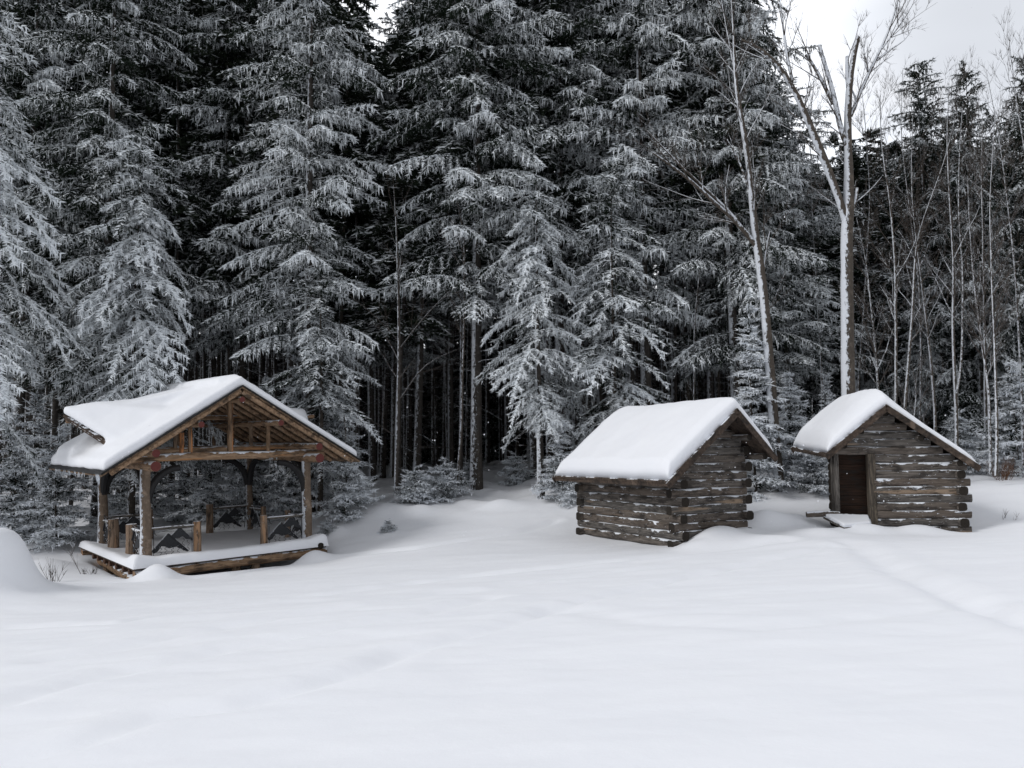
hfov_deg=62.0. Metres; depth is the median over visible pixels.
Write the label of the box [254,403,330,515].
young spruce
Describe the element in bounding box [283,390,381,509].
young spruce
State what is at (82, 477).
slim spruce
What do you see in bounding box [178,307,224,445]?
spruce tree
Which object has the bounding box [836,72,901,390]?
bare sapling
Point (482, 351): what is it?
slim spruce
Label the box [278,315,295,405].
slim spruce
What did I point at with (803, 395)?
spruce tree
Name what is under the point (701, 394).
spruce tree
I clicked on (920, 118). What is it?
spruce tree
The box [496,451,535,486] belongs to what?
young spruce
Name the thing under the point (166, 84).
slim spruce
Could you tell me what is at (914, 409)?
bare sapling
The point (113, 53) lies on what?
spruce tree
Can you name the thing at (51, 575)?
twiggy shrub
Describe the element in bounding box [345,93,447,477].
slim spruce
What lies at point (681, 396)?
slim spruce
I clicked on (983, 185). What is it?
slim spruce
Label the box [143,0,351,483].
spruce tree
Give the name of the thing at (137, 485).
slim spruce
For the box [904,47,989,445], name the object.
bare sapling
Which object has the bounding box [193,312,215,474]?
slim spruce
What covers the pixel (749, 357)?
young spruce
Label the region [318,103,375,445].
slim spruce
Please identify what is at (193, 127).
slim spruce
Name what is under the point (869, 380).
spruce tree
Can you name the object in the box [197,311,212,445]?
slim spruce
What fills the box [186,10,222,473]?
slim spruce
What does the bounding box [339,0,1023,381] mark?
sky
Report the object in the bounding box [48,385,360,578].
gazebo
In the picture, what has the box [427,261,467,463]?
slim spruce
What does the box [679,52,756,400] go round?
slim spruce
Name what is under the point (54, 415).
slim spruce
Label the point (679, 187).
slim spruce
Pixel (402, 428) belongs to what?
slim spruce
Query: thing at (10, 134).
slim spruce
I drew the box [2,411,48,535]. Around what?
young spruce
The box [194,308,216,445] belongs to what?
slim spruce
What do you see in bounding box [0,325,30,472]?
slim spruce
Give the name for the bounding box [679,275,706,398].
slim spruce
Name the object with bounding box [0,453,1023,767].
snowy ground
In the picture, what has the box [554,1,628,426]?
slim spruce
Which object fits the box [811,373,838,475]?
young spruce
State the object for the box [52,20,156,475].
slim spruce
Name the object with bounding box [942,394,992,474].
young spruce
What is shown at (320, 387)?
spruce tree
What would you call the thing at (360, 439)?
slim spruce
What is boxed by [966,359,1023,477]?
young spruce
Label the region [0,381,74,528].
young spruce
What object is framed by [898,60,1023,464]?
spruce tree
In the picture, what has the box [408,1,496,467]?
slim spruce
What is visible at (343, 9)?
slim spruce
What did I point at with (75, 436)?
slim spruce
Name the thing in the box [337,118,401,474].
slim spruce
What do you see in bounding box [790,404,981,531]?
log hut
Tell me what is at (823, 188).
spruce tree
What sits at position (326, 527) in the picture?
young spruce
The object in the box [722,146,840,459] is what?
slim spruce
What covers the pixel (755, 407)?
spruce tree
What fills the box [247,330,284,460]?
slim spruce
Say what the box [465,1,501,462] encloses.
slim spruce
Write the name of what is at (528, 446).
slim spruce
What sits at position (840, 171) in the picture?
slim spruce
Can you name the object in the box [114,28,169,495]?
slim spruce
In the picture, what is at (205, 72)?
slim spruce
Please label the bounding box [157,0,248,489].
slim spruce
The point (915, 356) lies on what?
spruce tree
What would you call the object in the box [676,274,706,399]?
slim spruce
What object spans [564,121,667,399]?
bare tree
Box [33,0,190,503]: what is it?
slim spruce
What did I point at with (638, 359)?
slim spruce
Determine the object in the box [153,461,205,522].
young spruce
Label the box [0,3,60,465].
slim spruce
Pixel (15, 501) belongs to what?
young spruce
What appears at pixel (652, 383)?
slim spruce
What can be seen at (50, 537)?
young spruce
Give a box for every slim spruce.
[0,0,65,455]
[0,0,71,466]
[0,0,91,488]
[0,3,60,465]
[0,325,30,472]
[2,309,11,466]
[4,5,72,497]
[10,337,46,472]
[17,0,130,505]
[29,0,92,500]
[30,6,91,440]
[32,0,181,493]
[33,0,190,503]
[40,300,60,470]
[47,5,95,448]
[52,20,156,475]
[60,383,80,477]
[79,346,90,489]
[84,3,192,500]
[107,0,240,508]
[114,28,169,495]
[134,0,261,497]
[135,2,178,486]
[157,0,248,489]
[159,0,285,493]
[160,1,222,490]
[162,6,181,481]
[165,1,216,498]
[173,2,281,441]
[176,11,207,478]
[181,2,249,490]
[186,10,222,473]
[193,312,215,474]
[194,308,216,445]
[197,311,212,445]
[200,4,234,477]
[207,356,254,472]
[211,0,363,406]
[218,0,352,400]
[223,15,267,475]
[237,3,315,407]
[246,5,290,486]
[246,323,267,382]
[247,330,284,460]
[251,18,299,391]
[253,337,282,391]
[269,3,369,416]
[277,0,408,459]
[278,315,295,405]
[296,0,374,422]
[304,110,416,473]
[315,99,380,444]
[318,1,379,469]
[318,99,357,431]
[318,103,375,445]
[322,3,366,431]
[323,107,426,482]
[331,101,465,491]
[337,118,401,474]
[345,92,380,467]
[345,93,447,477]
[354,0,471,481]
[358,0,470,454]
[363,94,390,464]
[363,94,390,467]
[366,98,446,468]
[367,88,390,464]
[367,91,428,461]
[374,97,454,472]
[375,93,439,466]
[382,307,437,468]
[387,0,525,479]
[392,21,438,428]
[402,0,481,466]
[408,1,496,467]
[420,0,472,462]
[423,329,453,464]
[425,288,468,444]
[425,348,457,464]
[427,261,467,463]
[439,55,498,462]
[454,166,499,428]
[454,324,497,401]
[464,0,519,461]
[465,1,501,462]
[466,2,595,477]
[470,292,512,460]
[481,22,554,439]
[482,298,520,459]
[486,20,528,456]
[487,66,582,471]
[492,0,611,473]
[499,290,529,460]
[510,319,525,459]
[515,73,578,454]
[520,0,622,440]
[524,16,603,451]
[553,304,579,454]
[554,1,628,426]
[563,0,692,404]
[569,308,596,427]
[571,0,679,397]
[573,16,617,423]
[577,23,645,408]
[615,274,656,405]
[615,302,620,394]
[619,141,682,394]
[622,267,657,405]
[623,90,704,403]
[631,0,728,400]
[637,0,704,401]
[647,0,805,409]
[651,264,677,400]
[651,323,666,404]
[653,323,679,403]
[654,179,714,400]
[654,276,706,400]
[655,6,783,402]
[655,258,697,401]
[675,58,762,397]
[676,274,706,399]
[677,276,723,399]
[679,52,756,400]
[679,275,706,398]
[700,76,754,397]
[702,271,725,396]
[717,8,803,415]
[719,290,742,396]
[720,9,782,430]
[720,302,764,430]
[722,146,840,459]
[737,220,833,423]
[745,1,796,422]
[745,27,786,429]
[797,172,841,399]
[800,200,866,415]
[802,148,915,391]
[818,127,910,388]
[823,132,843,175]
[824,168,864,189]
[838,177,959,426]
[838,188,939,377]
[854,139,955,402]
[862,142,898,220]
[891,131,934,212]
[894,146,994,435]
[930,139,958,213]
[963,167,1000,211]
[968,176,1023,458]
[983,129,1023,222]
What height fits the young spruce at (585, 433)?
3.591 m
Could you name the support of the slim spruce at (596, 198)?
on the snowy ground
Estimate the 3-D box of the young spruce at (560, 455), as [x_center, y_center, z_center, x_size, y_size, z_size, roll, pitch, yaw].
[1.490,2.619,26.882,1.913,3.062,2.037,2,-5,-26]
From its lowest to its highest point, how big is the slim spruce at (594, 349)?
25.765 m
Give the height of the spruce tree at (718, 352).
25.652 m
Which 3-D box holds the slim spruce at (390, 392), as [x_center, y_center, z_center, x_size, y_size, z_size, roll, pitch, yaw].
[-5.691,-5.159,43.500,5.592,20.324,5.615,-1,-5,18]
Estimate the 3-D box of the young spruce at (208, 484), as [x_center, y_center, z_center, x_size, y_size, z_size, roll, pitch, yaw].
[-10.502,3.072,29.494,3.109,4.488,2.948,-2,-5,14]
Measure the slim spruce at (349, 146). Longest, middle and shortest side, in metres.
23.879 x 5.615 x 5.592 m
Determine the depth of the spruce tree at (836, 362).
40.02 m
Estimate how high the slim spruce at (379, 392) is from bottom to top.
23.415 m
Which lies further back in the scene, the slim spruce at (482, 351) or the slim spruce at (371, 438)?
the slim spruce at (482, 351)
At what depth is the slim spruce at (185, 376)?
37.35 m
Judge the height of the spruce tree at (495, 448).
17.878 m
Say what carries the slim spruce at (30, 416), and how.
on the snowy ground
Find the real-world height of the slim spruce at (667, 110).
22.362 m
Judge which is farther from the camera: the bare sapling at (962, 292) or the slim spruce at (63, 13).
the slim spruce at (63, 13)
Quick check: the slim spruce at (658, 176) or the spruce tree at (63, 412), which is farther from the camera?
the spruce tree at (63, 412)
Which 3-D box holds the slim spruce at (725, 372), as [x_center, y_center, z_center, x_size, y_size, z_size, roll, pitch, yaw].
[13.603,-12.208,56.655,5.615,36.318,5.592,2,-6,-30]
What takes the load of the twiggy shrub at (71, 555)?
on the snowy ground
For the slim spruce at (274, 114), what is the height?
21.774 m
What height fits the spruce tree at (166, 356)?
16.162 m
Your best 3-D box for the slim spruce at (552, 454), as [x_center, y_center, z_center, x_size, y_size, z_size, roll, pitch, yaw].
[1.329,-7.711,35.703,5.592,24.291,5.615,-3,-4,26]
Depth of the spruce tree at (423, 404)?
58.40 m
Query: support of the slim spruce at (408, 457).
on the snowy ground
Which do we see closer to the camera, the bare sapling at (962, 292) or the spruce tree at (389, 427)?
the bare sapling at (962, 292)
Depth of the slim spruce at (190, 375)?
39.04 m
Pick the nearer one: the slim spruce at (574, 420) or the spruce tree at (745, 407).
the slim spruce at (574, 420)
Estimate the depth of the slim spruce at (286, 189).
34.24 m
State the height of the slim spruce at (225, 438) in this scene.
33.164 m
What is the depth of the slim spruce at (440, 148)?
31.57 m
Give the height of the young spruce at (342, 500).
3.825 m
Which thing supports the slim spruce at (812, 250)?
on the snowy ground
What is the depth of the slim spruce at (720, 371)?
42.03 m
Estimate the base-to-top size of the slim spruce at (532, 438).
22.660 m
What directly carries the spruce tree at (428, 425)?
on the snowy ground
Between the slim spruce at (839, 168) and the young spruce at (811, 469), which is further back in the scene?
the slim spruce at (839, 168)
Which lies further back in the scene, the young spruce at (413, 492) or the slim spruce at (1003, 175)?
the slim spruce at (1003, 175)
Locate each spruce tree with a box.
[0,0,91,508]
[0,0,111,516]
[0,0,231,527]
[1,306,71,472]
[1,310,14,467]
[1,310,50,466]
[46,123,224,520]
[58,382,96,438]
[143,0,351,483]
[144,306,181,466]
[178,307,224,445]
[197,306,257,463]
[201,0,398,511]
[246,331,283,400]
[260,254,381,516]
[277,331,331,425]
[314,339,373,461]
[323,12,467,477]
[346,346,430,464]
[365,0,591,489]
[387,296,459,462]
[412,286,497,462]
[412,322,466,458]
[452,0,658,473]
[453,278,524,461]
[474,160,595,498]
[482,294,545,459]
[483,298,525,459]
[524,266,579,458]
[545,156,680,448]
[550,0,729,404]
[568,303,624,451]
[594,280,658,409]
[635,0,840,396]
[652,267,702,403]
[679,275,727,400]
[693,70,884,466]
[702,287,765,413]
[742,381,765,412]
[748,164,813,403]
[752,366,833,439]
[767,157,840,427]
[803,182,902,400]
[807,162,860,397]
[835,148,930,425]
[839,208,899,397]
[860,57,1023,438]
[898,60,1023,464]
[898,234,949,424]
[902,142,1008,440]
[927,115,968,180]
[957,54,1023,439]
[969,107,1009,455]
[970,218,1023,463]
[977,117,1023,443]
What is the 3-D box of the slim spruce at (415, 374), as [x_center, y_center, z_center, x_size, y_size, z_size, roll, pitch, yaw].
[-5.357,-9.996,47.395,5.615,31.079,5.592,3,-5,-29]
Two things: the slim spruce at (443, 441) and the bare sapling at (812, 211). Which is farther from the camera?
the slim spruce at (443, 441)
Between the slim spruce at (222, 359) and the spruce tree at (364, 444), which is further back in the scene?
the spruce tree at (364, 444)
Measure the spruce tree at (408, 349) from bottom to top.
20.522 m
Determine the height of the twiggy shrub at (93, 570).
0.407 m
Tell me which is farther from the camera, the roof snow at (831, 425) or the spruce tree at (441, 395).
the spruce tree at (441, 395)
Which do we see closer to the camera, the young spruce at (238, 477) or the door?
the door
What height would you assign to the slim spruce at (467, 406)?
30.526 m
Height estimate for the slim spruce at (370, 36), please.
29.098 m
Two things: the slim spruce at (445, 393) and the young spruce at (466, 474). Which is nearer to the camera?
the young spruce at (466, 474)
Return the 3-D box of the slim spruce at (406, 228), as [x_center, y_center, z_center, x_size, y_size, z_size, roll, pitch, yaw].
[-4.158,-3.111,31.914,5.592,15.079,5.615,2,-5,-19]
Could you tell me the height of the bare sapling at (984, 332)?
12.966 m
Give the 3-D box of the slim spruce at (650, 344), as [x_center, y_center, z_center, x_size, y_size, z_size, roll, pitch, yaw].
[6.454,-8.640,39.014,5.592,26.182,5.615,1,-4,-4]
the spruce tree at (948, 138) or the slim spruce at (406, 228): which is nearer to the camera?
the slim spruce at (406, 228)
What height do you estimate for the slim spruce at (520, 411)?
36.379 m
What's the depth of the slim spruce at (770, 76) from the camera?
41.76 m
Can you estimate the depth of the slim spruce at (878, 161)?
44.78 m
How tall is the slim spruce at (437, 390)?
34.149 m
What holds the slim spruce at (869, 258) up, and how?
on the snowy ground
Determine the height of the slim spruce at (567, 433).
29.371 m
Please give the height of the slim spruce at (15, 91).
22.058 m
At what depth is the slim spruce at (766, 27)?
47.94 m
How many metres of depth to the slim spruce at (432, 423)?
42.29 m
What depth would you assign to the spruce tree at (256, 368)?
57.46 m
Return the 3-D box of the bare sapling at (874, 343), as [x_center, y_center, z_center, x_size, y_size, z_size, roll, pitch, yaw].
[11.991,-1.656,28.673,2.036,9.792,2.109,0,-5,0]
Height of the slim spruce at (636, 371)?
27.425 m
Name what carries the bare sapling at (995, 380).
on the snowy ground
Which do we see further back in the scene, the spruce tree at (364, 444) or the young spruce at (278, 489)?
the spruce tree at (364, 444)
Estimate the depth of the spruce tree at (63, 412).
55.31 m
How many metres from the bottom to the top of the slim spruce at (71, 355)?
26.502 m
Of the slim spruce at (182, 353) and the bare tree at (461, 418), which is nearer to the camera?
the bare tree at (461, 418)
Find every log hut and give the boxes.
[552,408,777,546]
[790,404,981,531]
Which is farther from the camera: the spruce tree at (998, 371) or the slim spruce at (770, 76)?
the slim spruce at (770, 76)
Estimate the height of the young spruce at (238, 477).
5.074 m
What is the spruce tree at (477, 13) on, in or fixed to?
on the snowy ground
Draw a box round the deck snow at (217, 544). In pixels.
[78,529,328,569]
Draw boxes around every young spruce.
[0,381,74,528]
[0,411,54,539]
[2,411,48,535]
[10,425,97,553]
[82,469,139,529]
[125,465,174,516]
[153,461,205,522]
[162,429,241,523]
[207,440,257,509]
[214,460,283,522]
[228,375,288,518]
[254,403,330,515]
[258,354,332,520]
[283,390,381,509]
[312,415,384,524]
[316,517,338,536]
[376,518,396,534]
[386,464,439,504]
[420,457,474,502]
[455,458,483,480]
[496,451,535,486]
[530,423,576,508]
[555,402,595,490]
[726,302,813,502]
[756,371,827,482]
[787,398,828,494]
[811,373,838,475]
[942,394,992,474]
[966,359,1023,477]
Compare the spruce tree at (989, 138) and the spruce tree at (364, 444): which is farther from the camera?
the spruce tree at (364, 444)
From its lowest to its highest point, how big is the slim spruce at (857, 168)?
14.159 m
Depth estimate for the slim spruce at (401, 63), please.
32.94 m
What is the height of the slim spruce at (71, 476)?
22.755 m
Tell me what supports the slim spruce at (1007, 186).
on the snowy ground
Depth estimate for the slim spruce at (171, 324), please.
42.81 m
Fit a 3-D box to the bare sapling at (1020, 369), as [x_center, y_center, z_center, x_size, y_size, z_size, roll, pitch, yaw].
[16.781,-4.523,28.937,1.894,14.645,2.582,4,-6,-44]
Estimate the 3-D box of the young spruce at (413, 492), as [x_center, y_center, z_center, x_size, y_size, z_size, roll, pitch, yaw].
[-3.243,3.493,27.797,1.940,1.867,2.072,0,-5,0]
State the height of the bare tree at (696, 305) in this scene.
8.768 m
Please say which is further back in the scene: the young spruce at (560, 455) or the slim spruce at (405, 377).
the slim spruce at (405, 377)
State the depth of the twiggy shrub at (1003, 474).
27.29 m
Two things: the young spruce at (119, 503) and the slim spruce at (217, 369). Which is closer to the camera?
the young spruce at (119, 503)
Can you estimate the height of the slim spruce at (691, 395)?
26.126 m
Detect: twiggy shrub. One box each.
[38,559,71,581]
[61,542,80,573]
[83,567,96,573]
[983,456,1017,480]
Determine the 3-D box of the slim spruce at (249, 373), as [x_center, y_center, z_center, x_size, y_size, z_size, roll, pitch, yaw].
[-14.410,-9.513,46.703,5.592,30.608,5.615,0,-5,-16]
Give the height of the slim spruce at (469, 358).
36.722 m
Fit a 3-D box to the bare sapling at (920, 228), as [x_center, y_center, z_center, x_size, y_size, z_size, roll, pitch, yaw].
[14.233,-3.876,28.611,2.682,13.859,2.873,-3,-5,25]
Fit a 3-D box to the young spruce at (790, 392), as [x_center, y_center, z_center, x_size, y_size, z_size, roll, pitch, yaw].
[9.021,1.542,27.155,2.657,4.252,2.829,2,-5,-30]
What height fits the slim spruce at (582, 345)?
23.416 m
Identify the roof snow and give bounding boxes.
[51,374,356,469]
[556,397,772,479]
[793,389,976,462]
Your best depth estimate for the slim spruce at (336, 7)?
37.65 m
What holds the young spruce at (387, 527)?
on the snowy ground
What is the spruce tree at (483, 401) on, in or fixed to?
on the snowy ground
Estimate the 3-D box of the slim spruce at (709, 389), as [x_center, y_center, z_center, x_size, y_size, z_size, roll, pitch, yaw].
[7.826,-7.557,34.076,5.592,23.049,5.615,1,-4,-16]
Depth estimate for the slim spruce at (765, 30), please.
50.35 m
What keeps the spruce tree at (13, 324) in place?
on the snowy ground
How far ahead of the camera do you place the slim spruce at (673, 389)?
35.77 m
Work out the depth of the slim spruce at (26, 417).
38.47 m
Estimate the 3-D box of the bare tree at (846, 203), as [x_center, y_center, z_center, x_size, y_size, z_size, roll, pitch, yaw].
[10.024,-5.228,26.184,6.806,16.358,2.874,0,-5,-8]
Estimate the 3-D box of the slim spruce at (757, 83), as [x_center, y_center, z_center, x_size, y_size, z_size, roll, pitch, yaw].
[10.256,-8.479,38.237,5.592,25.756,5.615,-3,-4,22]
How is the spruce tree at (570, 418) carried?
on the snowy ground
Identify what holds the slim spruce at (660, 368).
on the snowy ground
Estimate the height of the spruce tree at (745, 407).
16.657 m
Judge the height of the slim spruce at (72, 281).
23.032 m
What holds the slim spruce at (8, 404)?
on the snowy ground
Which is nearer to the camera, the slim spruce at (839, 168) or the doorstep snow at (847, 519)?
the doorstep snow at (847, 519)
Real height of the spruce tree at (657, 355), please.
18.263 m
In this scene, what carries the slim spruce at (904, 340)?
on the snowy ground
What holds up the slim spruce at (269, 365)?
on the snowy ground
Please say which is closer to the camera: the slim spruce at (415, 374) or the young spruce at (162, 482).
the young spruce at (162, 482)
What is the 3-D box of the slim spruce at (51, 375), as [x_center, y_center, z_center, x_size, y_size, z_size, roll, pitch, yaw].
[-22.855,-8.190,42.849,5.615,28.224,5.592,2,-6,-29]
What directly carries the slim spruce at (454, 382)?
on the snowy ground
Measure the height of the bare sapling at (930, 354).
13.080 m
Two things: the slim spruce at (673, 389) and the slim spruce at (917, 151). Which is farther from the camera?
the slim spruce at (917, 151)
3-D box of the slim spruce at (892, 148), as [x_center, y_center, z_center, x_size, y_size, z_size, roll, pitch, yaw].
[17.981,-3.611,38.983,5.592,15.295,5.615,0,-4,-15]
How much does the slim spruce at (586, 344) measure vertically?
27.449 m
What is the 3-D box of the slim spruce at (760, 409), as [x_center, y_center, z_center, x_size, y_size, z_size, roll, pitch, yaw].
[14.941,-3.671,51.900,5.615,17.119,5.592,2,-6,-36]
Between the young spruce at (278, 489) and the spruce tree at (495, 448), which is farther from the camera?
the spruce tree at (495, 448)
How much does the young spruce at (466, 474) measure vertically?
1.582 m
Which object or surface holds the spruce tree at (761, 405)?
on the snowy ground
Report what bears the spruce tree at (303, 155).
on the snowy ground
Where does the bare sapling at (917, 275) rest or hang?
on the snowy ground
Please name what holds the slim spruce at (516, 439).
on the snowy ground
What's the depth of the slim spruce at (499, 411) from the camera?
51.24 m
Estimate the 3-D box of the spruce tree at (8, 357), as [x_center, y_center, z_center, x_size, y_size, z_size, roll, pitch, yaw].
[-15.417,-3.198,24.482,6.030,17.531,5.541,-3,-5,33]
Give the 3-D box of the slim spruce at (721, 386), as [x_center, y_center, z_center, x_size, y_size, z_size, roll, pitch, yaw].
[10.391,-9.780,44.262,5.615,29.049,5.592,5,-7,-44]
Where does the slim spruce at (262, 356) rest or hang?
on the snowy ground
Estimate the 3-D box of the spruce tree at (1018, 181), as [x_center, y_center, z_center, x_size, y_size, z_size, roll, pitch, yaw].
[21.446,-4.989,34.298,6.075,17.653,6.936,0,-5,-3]
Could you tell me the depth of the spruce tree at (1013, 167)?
37.77 m
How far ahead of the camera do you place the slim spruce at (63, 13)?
35.05 m
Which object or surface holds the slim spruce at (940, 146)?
on the snowy ground
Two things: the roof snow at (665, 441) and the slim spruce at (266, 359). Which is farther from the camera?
the slim spruce at (266, 359)
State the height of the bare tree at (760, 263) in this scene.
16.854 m
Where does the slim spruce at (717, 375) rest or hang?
on the snowy ground
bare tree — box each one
[335,158,482,490]
[432,191,469,486]
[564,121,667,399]
[607,0,812,483]
[682,231,710,400]
[724,0,935,395]
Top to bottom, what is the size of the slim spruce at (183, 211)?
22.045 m
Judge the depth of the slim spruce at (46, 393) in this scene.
50.55 m
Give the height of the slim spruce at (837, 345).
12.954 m
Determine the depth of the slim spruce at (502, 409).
52.44 m
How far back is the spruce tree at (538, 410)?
27.62 m
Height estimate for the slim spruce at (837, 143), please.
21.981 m
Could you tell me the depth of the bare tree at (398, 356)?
28.12 m
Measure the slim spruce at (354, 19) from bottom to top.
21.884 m
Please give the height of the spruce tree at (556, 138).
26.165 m
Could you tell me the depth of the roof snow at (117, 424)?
22.59 m
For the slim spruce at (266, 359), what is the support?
on the snowy ground
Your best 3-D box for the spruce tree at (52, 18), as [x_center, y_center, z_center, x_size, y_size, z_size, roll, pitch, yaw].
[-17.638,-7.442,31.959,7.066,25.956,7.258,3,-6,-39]
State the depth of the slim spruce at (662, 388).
37.09 m
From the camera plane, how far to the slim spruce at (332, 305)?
37.90 m
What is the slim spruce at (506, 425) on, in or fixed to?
on the snowy ground
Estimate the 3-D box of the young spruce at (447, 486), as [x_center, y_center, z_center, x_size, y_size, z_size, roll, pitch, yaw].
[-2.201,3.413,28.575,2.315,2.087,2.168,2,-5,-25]
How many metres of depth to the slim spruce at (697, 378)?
40.97 m
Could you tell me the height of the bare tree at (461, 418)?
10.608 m
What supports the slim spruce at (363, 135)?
on the snowy ground
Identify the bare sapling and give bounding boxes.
[780,66,836,409]
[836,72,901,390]
[838,210,907,389]
[853,54,932,402]
[875,58,941,419]
[879,95,951,431]
[883,335,947,425]
[895,76,969,410]
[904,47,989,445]
[925,63,993,393]
[944,154,1019,474]
[947,109,1016,459]
[958,81,1023,475]
[962,49,1023,467]
[980,6,1023,285]
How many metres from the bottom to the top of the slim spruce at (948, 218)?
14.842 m
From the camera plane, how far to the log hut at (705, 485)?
20.45 m
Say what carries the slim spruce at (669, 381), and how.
on the snowy ground
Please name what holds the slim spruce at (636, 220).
on the snowy ground
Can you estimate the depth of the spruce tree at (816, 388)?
39.60 m
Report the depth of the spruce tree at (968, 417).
38.16 m
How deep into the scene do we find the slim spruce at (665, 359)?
42.06 m
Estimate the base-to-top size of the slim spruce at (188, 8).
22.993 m
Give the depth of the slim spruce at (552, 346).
42.45 m
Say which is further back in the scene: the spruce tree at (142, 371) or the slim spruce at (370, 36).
the slim spruce at (370, 36)
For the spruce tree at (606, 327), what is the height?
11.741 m
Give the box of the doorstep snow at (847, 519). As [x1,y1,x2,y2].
[826,514,870,525]
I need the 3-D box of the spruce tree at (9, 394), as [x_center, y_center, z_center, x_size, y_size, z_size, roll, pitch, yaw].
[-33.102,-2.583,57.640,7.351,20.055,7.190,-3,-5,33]
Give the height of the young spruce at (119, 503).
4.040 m
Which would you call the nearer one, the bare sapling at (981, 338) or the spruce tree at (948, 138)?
the bare sapling at (981, 338)
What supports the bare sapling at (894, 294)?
on the snowy ground
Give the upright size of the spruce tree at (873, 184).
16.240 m
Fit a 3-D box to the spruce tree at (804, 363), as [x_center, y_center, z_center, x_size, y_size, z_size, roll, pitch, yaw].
[10.101,-4.143,32.032,6.933,15.391,7.288,-2,-5,21]
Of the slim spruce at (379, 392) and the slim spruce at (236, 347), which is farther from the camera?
the slim spruce at (379, 392)
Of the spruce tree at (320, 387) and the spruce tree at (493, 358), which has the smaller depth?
the spruce tree at (320, 387)
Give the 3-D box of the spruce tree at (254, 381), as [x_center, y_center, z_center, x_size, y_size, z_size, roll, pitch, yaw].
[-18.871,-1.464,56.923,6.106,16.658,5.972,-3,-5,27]
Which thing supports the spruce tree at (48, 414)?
on the snowy ground
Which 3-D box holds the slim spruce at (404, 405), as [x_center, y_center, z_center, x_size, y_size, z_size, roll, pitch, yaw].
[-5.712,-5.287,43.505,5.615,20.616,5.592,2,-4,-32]
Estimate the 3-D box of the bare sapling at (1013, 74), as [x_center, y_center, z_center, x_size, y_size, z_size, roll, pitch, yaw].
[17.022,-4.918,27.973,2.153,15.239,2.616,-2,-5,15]
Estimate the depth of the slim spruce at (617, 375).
53.81 m
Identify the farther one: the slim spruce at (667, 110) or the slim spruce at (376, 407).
the slim spruce at (376, 407)
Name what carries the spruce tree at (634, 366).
on the snowy ground
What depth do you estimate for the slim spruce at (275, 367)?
35.52 m
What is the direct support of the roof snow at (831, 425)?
on the log hut at (907, 470)
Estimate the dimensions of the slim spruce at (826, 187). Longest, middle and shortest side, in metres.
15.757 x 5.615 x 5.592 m
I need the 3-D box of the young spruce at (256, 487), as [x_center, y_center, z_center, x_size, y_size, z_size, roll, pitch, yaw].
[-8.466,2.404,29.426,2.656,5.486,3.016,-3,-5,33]
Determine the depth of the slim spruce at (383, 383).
52.09 m
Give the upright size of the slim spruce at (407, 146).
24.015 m
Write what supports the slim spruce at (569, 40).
on the snowy ground
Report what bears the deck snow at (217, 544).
on the gazebo
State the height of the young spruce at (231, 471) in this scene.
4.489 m
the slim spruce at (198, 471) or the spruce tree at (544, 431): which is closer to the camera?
the slim spruce at (198, 471)
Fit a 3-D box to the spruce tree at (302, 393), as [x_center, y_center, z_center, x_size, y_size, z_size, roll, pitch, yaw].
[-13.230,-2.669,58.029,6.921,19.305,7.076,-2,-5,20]
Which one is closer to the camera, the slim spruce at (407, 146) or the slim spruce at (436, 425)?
the slim spruce at (407, 146)
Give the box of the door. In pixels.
[838,455,867,514]
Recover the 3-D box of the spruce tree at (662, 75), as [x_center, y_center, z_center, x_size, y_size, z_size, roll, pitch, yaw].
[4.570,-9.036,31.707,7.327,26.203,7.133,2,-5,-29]
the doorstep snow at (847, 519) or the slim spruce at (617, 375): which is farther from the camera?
the slim spruce at (617, 375)
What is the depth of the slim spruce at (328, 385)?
52.89 m
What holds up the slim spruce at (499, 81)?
on the snowy ground

